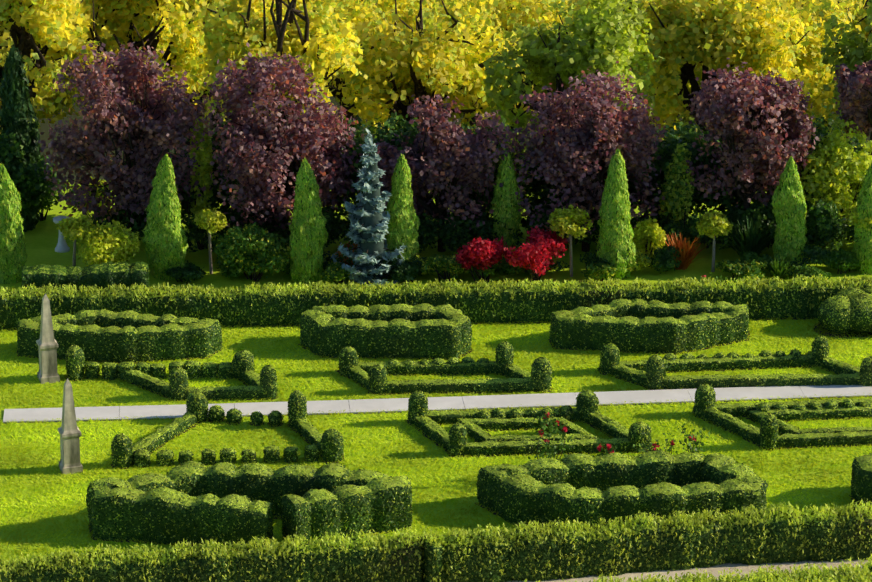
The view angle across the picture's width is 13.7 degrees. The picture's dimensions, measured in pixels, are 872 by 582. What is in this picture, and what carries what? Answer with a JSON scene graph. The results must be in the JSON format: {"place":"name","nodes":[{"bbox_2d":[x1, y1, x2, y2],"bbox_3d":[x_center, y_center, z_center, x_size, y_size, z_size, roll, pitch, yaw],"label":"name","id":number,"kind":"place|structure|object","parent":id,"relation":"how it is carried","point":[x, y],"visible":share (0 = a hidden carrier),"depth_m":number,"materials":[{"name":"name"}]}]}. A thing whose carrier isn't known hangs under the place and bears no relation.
{"place":"outdoors","nodes":[
{"label":"outdoors","id":0,"kind":"place"},
{"bbox_2d":[0,132,54,224],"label":"tree","id":1,"kind":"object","parent":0,"point":[35,183],"depth_m":93.61,"materials":[{"name":"green plant"}]},
{"bbox_2d":[107,143,222,228],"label":"tree","id":2,"kind":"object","parent":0,"point":[183,211],"depth_m":93.14,"materials":[{"name":"green plant"}]},
{"bbox_2d":[176,117,245,213],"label":"tree","id":3,"kind":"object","parent":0,"point":[213,199],"depth_m":92.97,"materials":[{"name":"green plant"}]},
{"bbox_2d":[316,115,397,218],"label":"tree","id":4,"kind":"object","parent":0,"point":[358,141],"depth_m":93.09,"materials":[{"name":"green plant"}]},
{"bbox_2d":[353,111,451,199],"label":"tree","id":5,"kind":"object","parent":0,"point":[406,128],"depth_m":93.35,"materials":[{"name":"green plant"}]},
{"bbox_2d":[0,93,871,561],"bbox_3d":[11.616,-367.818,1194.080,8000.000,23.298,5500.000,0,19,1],"label":"ground","id":6,"kind":"structure","parent":0,"point":[40,239],"depth_m":83.26,"materials":[{"name":"green plant"}]},
{"bbox_2d":[0,163,26,283],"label":"thuja","id":7,"kind":"object","parent":6,"relation":"on","point":[13,256],"visible":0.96,"depth_m":90.20,"materials":[{"name":"green plant"}]},
{"bbox_2d":[0,45,43,231],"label":"dark cypress","id":8,"kind":"object","parent":6,"relation":"on","point":[18,117],"visible":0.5,"depth_m":93.62,"materials":[{"name":"green plant"}]},
{"bbox_2d":[0,39,80,126],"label":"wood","id":9,"kind":"object","parent":6,"relation":"on","point":[41,114],"depth_m":153.44,"materials":[{"name":"green plant"}]},
{"bbox_2d":[0,0,94,128],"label":"tree","id":10,"kind":"object","parent":6,"relation":"on","point":[27,23],"visible":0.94,"depth_m":101.26,"materials":[{"name":"yellow plant"}]},
{"bbox_2d":[36,293,59,383],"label":"obelisk","id":11,"kind":"object","parent":6,"relation":"on","point":[47,344],"visible":0.98,"depth_m":83.69,"materials":[{"name":"stone"}]},
{"bbox_2d":[39,154,66,220],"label":"tree","id":12,"kind":"object","parent":6,"relation":"on","point":[47,202],"visible":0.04,"depth_m":94.86,"materials":[{"name":"green plant"}]},
{"bbox_2d":[58,378,82,473],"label":"obelisk","id":13,"kind":"object","parent":6,"relation":"on","point":[69,431],"visible":0.98,"depth_m":78.39,"materials":[{"name":"stone"}]},
{"bbox_2d":[55,214,93,265],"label":"globe tree","id":14,"kind":"object","parent":6,"relation":"on","point":[73,229],"visible":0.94,"depth_m":90.35,"materials":[{"name":"green plant"}]},
{"bbox_2d":[21,261,148,289],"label":"yew hedge","id":15,"kind":"object","parent":6,"relation":"on","point":[105,275],"visible":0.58,"depth_m":88.61,"materials":[{"name":"green plant"}]},
{"bbox_2d":[76,220,142,265],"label":"yellow shrub","id":16,"kind":"object","parent":6,"relation":"on","point":[106,243],"visible":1,"depth_m":90.26,"materials":[{"name":"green plant"}]},
{"bbox_2d":[92,202,146,240],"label":"dark shrub","id":17,"kind":"object","parent":6,"relation":"on","point":[139,225],"visible":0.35,"depth_m":93.16,"materials":[{"name":"green plant"}]},
{"bbox_2d":[17,309,222,363],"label":"hedge","id":18,"kind":"object","parent":6,"relation":"on","point":[104,335],"visible":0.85,"depth_m":85.33,"materials":[{"name":"green plant"}]},
{"bbox_2d":[38,39,211,235],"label":"purple plum","id":19,"kind":"object","parent":6,"relation":"on","point":[142,130],"visible":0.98,"depth_m":91.88,"materials":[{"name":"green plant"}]},
{"bbox_2d":[39,0,216,162],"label":"tree","id":20,"kind":"object","parent":6,"relation":"on","point":[139,23],"visible":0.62,"depth_m":104.64,"materials":[{"name":"yellow plant"}]},
{"bbox_2d":[141,154,188,280],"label":"thuja","id":21,"kind":"object","parent":6,"relation":"on","point":[164,240],"visible":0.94,"depth_m":90.34,"materials":[{"name":"green plant"}]},
{"bbox_2d":[65,344,278,400],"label":"parterre","id":22,"kind":"object","parent":6,"relation":"on","point":[261,384],"visible":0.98,"depth_m":83.93,"materials":[{"name":"green plant"}]},
{"bbox_2d":[164,263,205,282],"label":"green shrub","id":23,"kind":"object","parent":6,"relation":"on","point":[188,274],"visible":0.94,"depth_m":90.50,"materials":[{"name":"green plant"}]},
{"bbox_2d":[180,213,205,253],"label":"shrub","id":24,"kind":"object","parent":6,"relation":"on","point":[195,229],"visible":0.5,"depth_m":91.95,"materials":[{"name":"green plant"}]},
{"bbox_2d":[97,0,295,144],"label":"tree","id":25,"kind":"object","parent":6,"relation":"on","point":[254,8],"visible":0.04,"depth_m":111.76,"materials":[{"name":"yellow plant"}]},
{"bbox_2d":[187,117,215,249],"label":"tree","id":26,"kind":"object","parent":6,"relation":"on","point":[203,157],"visible":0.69,"depth_m":92.33,"materials":[{"name":"green plant"}]},
{"bbox_2d":[194,207,227,273],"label":"globe tree","id":27,"kind":"object","parent":6,"relation":"on","point":[209,220],"visible":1,"depth_m":90.73,"materials":[{"name":"green plant"}]},
{"bbox_2d":[0,526,422,581],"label":"hedge","id":28,"kind":"object","parent":6,"relation":"on","point":[369,557],"visible":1,"depth_m":72.19,"materials":[{"name":"green plant"}]},
{"bbox_2d":[111,390,343,468],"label":"parterre","id":29,"kind":"object","parent":6,"relation":"on","point":[328,444],"visible":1,"depth_m":79.33,"materials":[{"name":"green plant"}]},
{"bbox_2d":[86,461,412,548],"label":"hedge","id":30,"kind":"object","parent":6,"relation":"on","point":[194,502],"visible":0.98,"depth_m":75.04,"materials":[{"name":"green plant"}]},
{"bbox_2d":[214,222,290,282],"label":"green shrub","id":31,"kind":"object","parent":6,"relation":"on","point":[253,244],"visible":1,"depth_m":90.24,"materials":[{"name":"green plant"}]},
{"bbox_2d":[214,197,290,236],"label":"dark shrub","id":32,"kind":"object","parent":6,"relation":"on","point":[236,215],"visible":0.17,"depth_m":92.86,"materials":[{"name":"green plant"}]},
{"bbox_2d":[244,217,291,252],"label":"shrub","id":33,"kind":"object","parent":6,"relation":"on","point":[281,231],"visible":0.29,"depth_m":92.45,"materials":[{"name":"green plant"}]},
{"bbox_2d":[196,42,363,250],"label":"purple plum","id":34,"kind":"object","parent":6,"relation":"on","point":[253,156],"visible":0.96,"depth_m":91.44,"materials":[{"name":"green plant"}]},
{"bbox_2d":[189,0,370,120],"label":"tree","id":35,"kind":"object","parent":6,"relation":"on","point":[318,44],"visible":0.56,"depth_m":100.32,"materials":[{"name":"yellow plant"}]},
{"bbox_2d":[289,158,327,283],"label":"thuja","id":36,"kind":"object","parent":6,"relation":"on","point":[308,237],"visible":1,"depth_m":90.16,"materials":[{"name":"green plant"}]},
{"bbox_2d":[321,206,345,249],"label":"shrub","id":37,"kind":"object","parent":6,"relation":"on","point":[332,227],"visible":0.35,"depth_m":92.22,"materials":[{"name":"green plant"}]},
{"bbox_2d":[321,261,350,283],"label":"green shrub","id":38,"kind":"object","parent":6,"relation":"on","point":[333,272],"visible":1,"depth_m":90.31,"materials":[{"name":"green plant"}]},
{"bbox_2d":[241,0,453,136],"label":"tree","id":39,"kind":"object","parent":6,"relation":"on","point":[380,3],"depth_m":117.46,"materials":[{"name":"yellow plant"}]},
{"bbox_2d":[331,129,405,286],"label":"blue spruce","id":40,"kind":"object","parent":6,"relation":"on","point":[368,227],"visible":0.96,"depth_m":90.20,"materials":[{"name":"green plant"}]},
{"bbox_2d":[298,303,471,359],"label":"hedge","id":41,"kind":"object","parent":6,"relation":"on","point":[422,330],"visible":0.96,"depth_m":85.45,"materials":[{"name":"green plant"}]},
{"bbox_2d":[384,153,419,262],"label":"thuja","id":42,"kind":"object","parent":6,"relation":"on","point":[403,224],"visible":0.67,"depth_m":90.75,"materials":[{"name":"green plant"}]},
{"bbox_2d":[388,261,421,283],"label":"green shrub","id":43,"kind":"object","parent":6,"relation":"on","point":[402,272],"visible":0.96,"depth_m":90.41,"materials":[{"name":"green plant"}]},
{"bbox_2d":[316,0,527,134],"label":"tree","id":44,"kind":"object","parent":6,"relation":"on","point":[405,59],"visible":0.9,"depth_m":105.75,"materials":[{"name":"yellow plant"}]},
{"bbox_2d":[416,213,446,252],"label":"shrub","id":45,"kind":"object","parent":6,"relation":"on","point":[428,231],"visible":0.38,"depth_m":92.24,"materials":[{"name":"green plant"}]},
{"bbox_2d":[0,274,871,329],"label":"hedge","id":46,"kind":"object","parent":6,"relation":"on","point":[272,304],"visible":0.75,"depth_m":87.64,"materials":[{"name":"green plant"}]},
{"bbox_2d":[335,341,551,394],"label":"parterre","id":47,"kind":"object","parent":6,"relation":"on","point":[371,376],"visible":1,"depth_m":83.70,"materials":[{"name":"green plant"}]},
{"bbox_2d":[376,94,514,251],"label":"purple plum","id":48,"kind":"object","parent":6,"relation":"on","point":[451,151],"visible":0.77,"depth_m":91.81,"materials":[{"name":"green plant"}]},
{"bbox_2d":[421,252,471,281],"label":"green shrub","id":49,"kind":"object","parent":6,"relation":"on","point":[448,264],"visible":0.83,"depth_m":90.57,"materials":[{"name":"green plant"}]},
{"bbox_2d":[434,209,478,256],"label":"shrub","id":50,"kind":"object","parent":6,"relation":"on","point":[458,235],"visible":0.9,"depth_m":91.98,"materials":[{"name":"green plant"}]},
{"bbox_2d":[455,235,507,283],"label":"burning bush","id":51,"kind":"object","parent":6,"relation":"on","point":[481,252],"visible":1,"depth_m":90.33,"materials":[{"name":"red plant"}]},
{"bbox_2d":[388,0,593,143],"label":"tree","id":52,"kind":"object","parent":6,"relation":"on","point":[534,13],"visible":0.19,"depth_m":110.47,"materials":[{"name":"yellow plant"}]},
{"bbox_2d":[470,211,523,250],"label":"shrub","id":53,"kind":"object","parent":6,"relation":"on","point":[484,231],"visible":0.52,"depth_m":92.22,"materials":[{"name":"green plant"}]},
{"bbox_2d":[490,151,522,256],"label":"thuja","id":54,"kind":"object","parent":6,"relation":"on","point":[505,205],"visible":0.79,"depth_m":91.94,"materials":[{"name":"green plant"}]},
{"bbox_2d":[489,128,530,209],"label":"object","id":55,"kind":"object","parent":6,"relation":"on","point":[518,166],"visible":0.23,"depth_m":93.04,"materials":[{"name":"green plant"}]},
{"bbox_2d":[406,390,651,456],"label":"parterre","id":56,"kind":"object","parent":6,"relation":"on","point":[473,423],"visible":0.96,"depth_m":80.60,"materials":[{"name":"green plant"}]},
{"bbox_2d":[501,225,566,281],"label":"burning bush","id":57,"kind":"object","parent":6,"relation":"on","point":[540,250],"visible":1,"depth_m":90.22,"materials":[{"name":"red plant"}]},
{"bbox_2d":[532,409,561,437],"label":"rose","id":58,"kind":"object","parent":6,"relation":"on","point":[551,425],"visible":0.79,"depth_m":80.64,"materials":[{"name":"green plant"}]},
{"bbox_2d":[528,422,572,459],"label":"rose","id":59,"kind":"object","parent":6,"relation":"on","point":[549,450],"visible":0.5,"depth_m":77.94,"materials":[{"name":"green plant"}]},
{"bbox_2d":[547,204,592,276],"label":"globe tree","id":60,"kind":"object","parent":6,"relation":"on","point":[569,220],"visible":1,"depth_m":90.52,"materials":[{"name":"green plant"}]},
{"bbox_2d":[482,0,663,143],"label":"tree","id":61,"kind":"object","parent":6,"relation":"on","point":[600,39],"visible":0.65,"depth_m":101.26,"materials":[{"name":"green plant"}]},
{"bbox_2d":[506,61,666,251],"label":"purple plum","id":62,"kind":"object","parent":6,"relation":"on","point":[587,145],"visible":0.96,"depth_m":91.58,"materials":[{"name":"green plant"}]},
{"bbox_2d":[581,260,617,280],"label":"green shrub","id":63,"kind":"object","parent":6,"relation":"on","point":[599,271],"visible":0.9,"depth_m":90.54,"materials":[{"name":"green plant"}]},
{"bbox_2d":[578,209,641,245],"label":"shrub","id":64,"kind":"object","parent":6,"relation":"on","point":[596,231],"visible":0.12,"depth_m":92.46,"materials":[{"name":"green plant"}]},
{"bbox_2d":[595,149,636,279],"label":"thuja","id":65,"kind":"object","parent":6,"relation":"on","point":[616,246],"visible":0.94,"depth_m":90.53,"materials":[{"name":"green plant"}]},
{"bbox_2d":[475,450,767,527],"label":"hedge","id":66,"kind":"object","parent":6,"relation":"on","point":[581,487],"visible":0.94,"depth_m":75.95,"materials":[{"name":"green plant"}]},
{"bbox_2d":[419,499,871,581],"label":"hedge","id":67,"kind":"object","parent":6,"relation":"on","point":[705,538],"visible":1,"depth_m":73.41,"materials":[{"name":"green plant"}]},
{"bbox_2d":[548,298,749,354],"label":"hedge","id":68,"kind":"object","parent":6,"relation":"on","point":[637,325],"visible":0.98,"depth_m":85.98,"materials":[{"name":"green plant"}]},
{"bbox_2d":[633,218,666,264],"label":"yellow shrub","id":69,"kind":"object","parent":6,"relation":"on","point":[648,233],"visible":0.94,"depth_m":91.77,"materials":[{"name":"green plant"}]},
{"bbox_2d":[631,212,694,247],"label":"shrub","id":70,"kind":"object","parent":6,"relation":"on","point":[670,228],"visible":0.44,"depth_m":92.46,"materials":[{"name":"green plant"}]},
{"bbox_2d":[648,246,682,273],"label":"shrub","id":71,"kind":"object","parent":6,"relation":"on","point":[665,260],"visible":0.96,"depth_m":91.20,"materials":[{"name":"green plant"}]},
{"bbox_2d":[658,143,693,249],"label":"tree","id":72,"kind":"object","parent":6,"relation":"on","point":[676,203],"visible":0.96,"depth_m":92.25,"materials":[{"name":"green plant"}]},
{"bbox_2d":[666,423,709,454],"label":"rose","id":73,"kind":"object","parent":6,"relation":"on","point":[690,437],"visible":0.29,"depth_m":77.67,"materials":[{"name":"green plant"}]},
{"bbox_2d":[508,559,871,581],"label":"gravel walk","id":74,"kind":"structure","parent":6,"relation":"on","point":[714,569],"depth_m":73.61,"materials":[{"name":"beige gravel"}]},
{"bbox_2d":[523,554,871,581],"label":"lawn","id":75,"kind":"structure","parent":6,"relation":"on","point":[848,573],"depth_m":70.34,"materials":[{"name":"green plant"}]},
{"bbox_2d":[684,214,737,249],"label":"shrub","id":76,"kind":"object","parent":6,"relation":"on","point":[695,232],"visible":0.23,"depth_m":92.37,"materials":[{"name":"green plant"}]},
{"bbox_2d":[696,211,733,271],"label":"globe tree","id":77,"kind":"object","parent":6,"relation":"on","point":[712,225],"visible":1,"depth_m":91.00,"materials":[{"name":"green plant"}]},
{"bbox_2d":[629,0,812,139],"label":"tree","id":78,"kind":"object","parent":6,"relation":"on","point":[686,33],"visible":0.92,"depth_m":106.22,"materials":[{"name":"yellow plant"}]},
{"bbox_2d":[595,335,871,389],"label":"parterre","id":79,"kind":"object","parent":6,"relation":"on","point":[650,372],"visible":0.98,"depth_m":84.23,"materials":[{"name":"green plant"}]},
{"bbox_2d":[716,257,769,281],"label":"green shrub","id":80,"kind":"object","parent":6,"relation":"on","point":[751,269],"visible":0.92,"depth_m":90.67,"materials":[{"name":"green plant"}]},
{"bbox_2d":[721,200,775,236],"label":"dark shrub","id":81,"kind":"object","parent":6,"relation":"on","point":[734,210],"visible":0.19,"depth_m":92.74,"materials":[{"name":"green plant"}]},
{"bbox_2d":[722,215,775,256],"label":"green yucca","id":82,"kind":"object","parent":6,"relation":"on","point":[750,241],"visible":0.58,"depth_m":91.92,"materials":[{"name":"green plant"}]},
{"bbox_2d":[683,58,820,234],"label":"purple plum","id":83,"kind":"object","parent":6,"relation":"on","point":[735,110],"visible":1,"depth_m":91.66,"materials":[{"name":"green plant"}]},
{"bbox_2d":[732,203,776,248],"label":"shrub","id":84,"kind":"object","parent":6,"relation":"on","point":[770,229],"visible":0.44,"depth_m":92.34,"materials":[{"name":"green plant"}]},
{"bbox_2d":[653,0,861,128],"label":"tree","id":85,"kind":"object","parent":6,"relation":"on","point":[812,60],"visible":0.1,"depth_m":110.89,"materials":[{"name":"yellow plant"}]},
{"bbox_2d":[760,255,795,280],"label":"fern","id":86,"kind":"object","parent":6,"relation":"on","point":[779,268],"depth_m":90.74,"materials":[{"name":"green plant"}]},
{"bbox_2d":[689,0,868,133],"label":"tree","id":87,"kind":"object","parent":6,"relation":"on","point":[827,110],"visible":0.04,"depth_m":122.34,"materials":[{"name":"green plant"}]},
{"bbox_2d":[692,384,871,449],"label":"parterre","id":88,"kind":"object","parent":6,"relation":"on","point":[770,417],"visible":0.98,"depth_m":81.47,"materials":[{"name":"green plant"}]},
{"bbox_2d":[770,156,807,263],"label":"thuja","id":89,"kind":"object","parent":6,"relation":"on","point":[789,205],"visible":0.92,"depth_m":91.06,"materials":[{"name":"green plant"}]},
{"bbox_2d":[789,264,831,279],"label":"green shrub","id":90,"kind":"object","parent":6,"relation":"on","point":[807,271],"visible":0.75,"depth_m":90.48,"materials":[{"name":"green plant"}]},
{"bbox_2d":[795,244,838,268],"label":"shrub","id":91,"kind":"object","parent":6,"relation":"on","point":[816,254],"visible":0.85,"depth_m":91.25,"materials":[{"name":"green plant"}]},
{"bbox_2d":[805,199,846,250],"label":"dark shrub","id":92,"kind":"object","parent":6,"relation":"on","point":[823,218],"visible":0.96,"depth_m":91.68,"materials":[{"name":"green plant"}]},
{"bbox_2d":[794,0,871,107],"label":"tree","id":93,"kind":"object","parent":6,"relation":"on","point":[862,14],"visible":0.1,"depth_m":116.80,"materials":[{"name":"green plant"}]},
{"bbox_2d":[797,114,871,242],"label":"tree","id":94,"kind":"object","parent":6,"relation":"on","point":[827,186],"visible":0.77,"depth_m":92.54,"materials":[{"name":"green plant"}]},
{"bbox_2d":[814,285,871,337],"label":"box mounds","id":95,"kind":"object","parent":6,"relation":"on","point":[847,310],"visible":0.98,"depth_m":86.93,"materials":[{"name":"green plant"}]},
{"bbox_2d":[817,0,871,142],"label":"tree","id":96,"kind":"object","parent":6,"relation":"on","point":[851,53],"visible":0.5,"depth_m":102.41,"materials":[{"name":"green plant"}]},
{"bbox_2d":[830,249,859,273],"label":"shrub","id":97,"kind":"object","parent":6,"relation":"on","point":[842,254],"visible":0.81,"depth_m":91.19,"materials":[{"name":"green plant"}]},
{"bbox_2d":[832,60,871,163],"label":"purple plum","id":98,"kind":"object","parent":6,"relation":"on","point":[854,89],"visible":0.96,"depth_m":92.35,"materials":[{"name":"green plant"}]},
{"bbox_2d":[849,453,871,507],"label":"hedge","id":99,"kind":"object","parent":6,"relation":"on","point":[861,482],"visible":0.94,"depth_m":76.55,"materials":[{"name":"green plant"}]},
{"bbox_2d":[851,163,871,274],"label":"thuja","id":100,"kind":"object","parent":6,"relation":"on","point":[862,248],"visible":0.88,"depth_m":90.95,"materials":[{"name":"green plant"}]},
{"bbox_2d":[3,385,871,422],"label":"paved path","id":101,"kind":"structure","parent":0,"point":[492,402],"depth_m":82.60,"materials":[{"name":"concrete"}]},
{"bbox_2d":[434,115,518,216],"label":"tree","id":102,"kind":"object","parent":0,"point":[483,197],"depth_m":93.02,"materials":[{"name":"green plant"}]},
{"bbox_2d":[520,147,577,212],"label":"shrub","id":103,"kind":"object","parent":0,"point":[534,188],"depth_m":93.38,"materials":[{"name":"green plant"}]},
{"bbox_2d":[579,155,662,212],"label":"shrub","id":104,"kind":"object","parent":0,"point":[631,187],"depth_m":93.58,"materials":[{"name":"green plant"}]},
{"bbox_2d":[657,233,705,269],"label":"orange grass","id":105,"kind":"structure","parent":0,"point":[687,253],"depth_m":91.56,"materials":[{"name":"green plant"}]},
{"bbox_2d":[641,121,724,216],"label":"tree","id":106,"kind":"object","parent":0,"point":[673,139],"depth_m":93.48,"materials":[{"name":"green plant"}]},
{"bbox_2d":[686,153,774,218],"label":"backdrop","id":107,"kind":"structure","parent":0,"point":[723,201],"depth_m":93.42,"materials":[{"name":"green plant"}]},
{"bbox_2d":[768,106,862,212],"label":"tree","id":108,"kind":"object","parent":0,"point":[821,131],"depth_m":93.97,"materials":[{"name":"green plant"}]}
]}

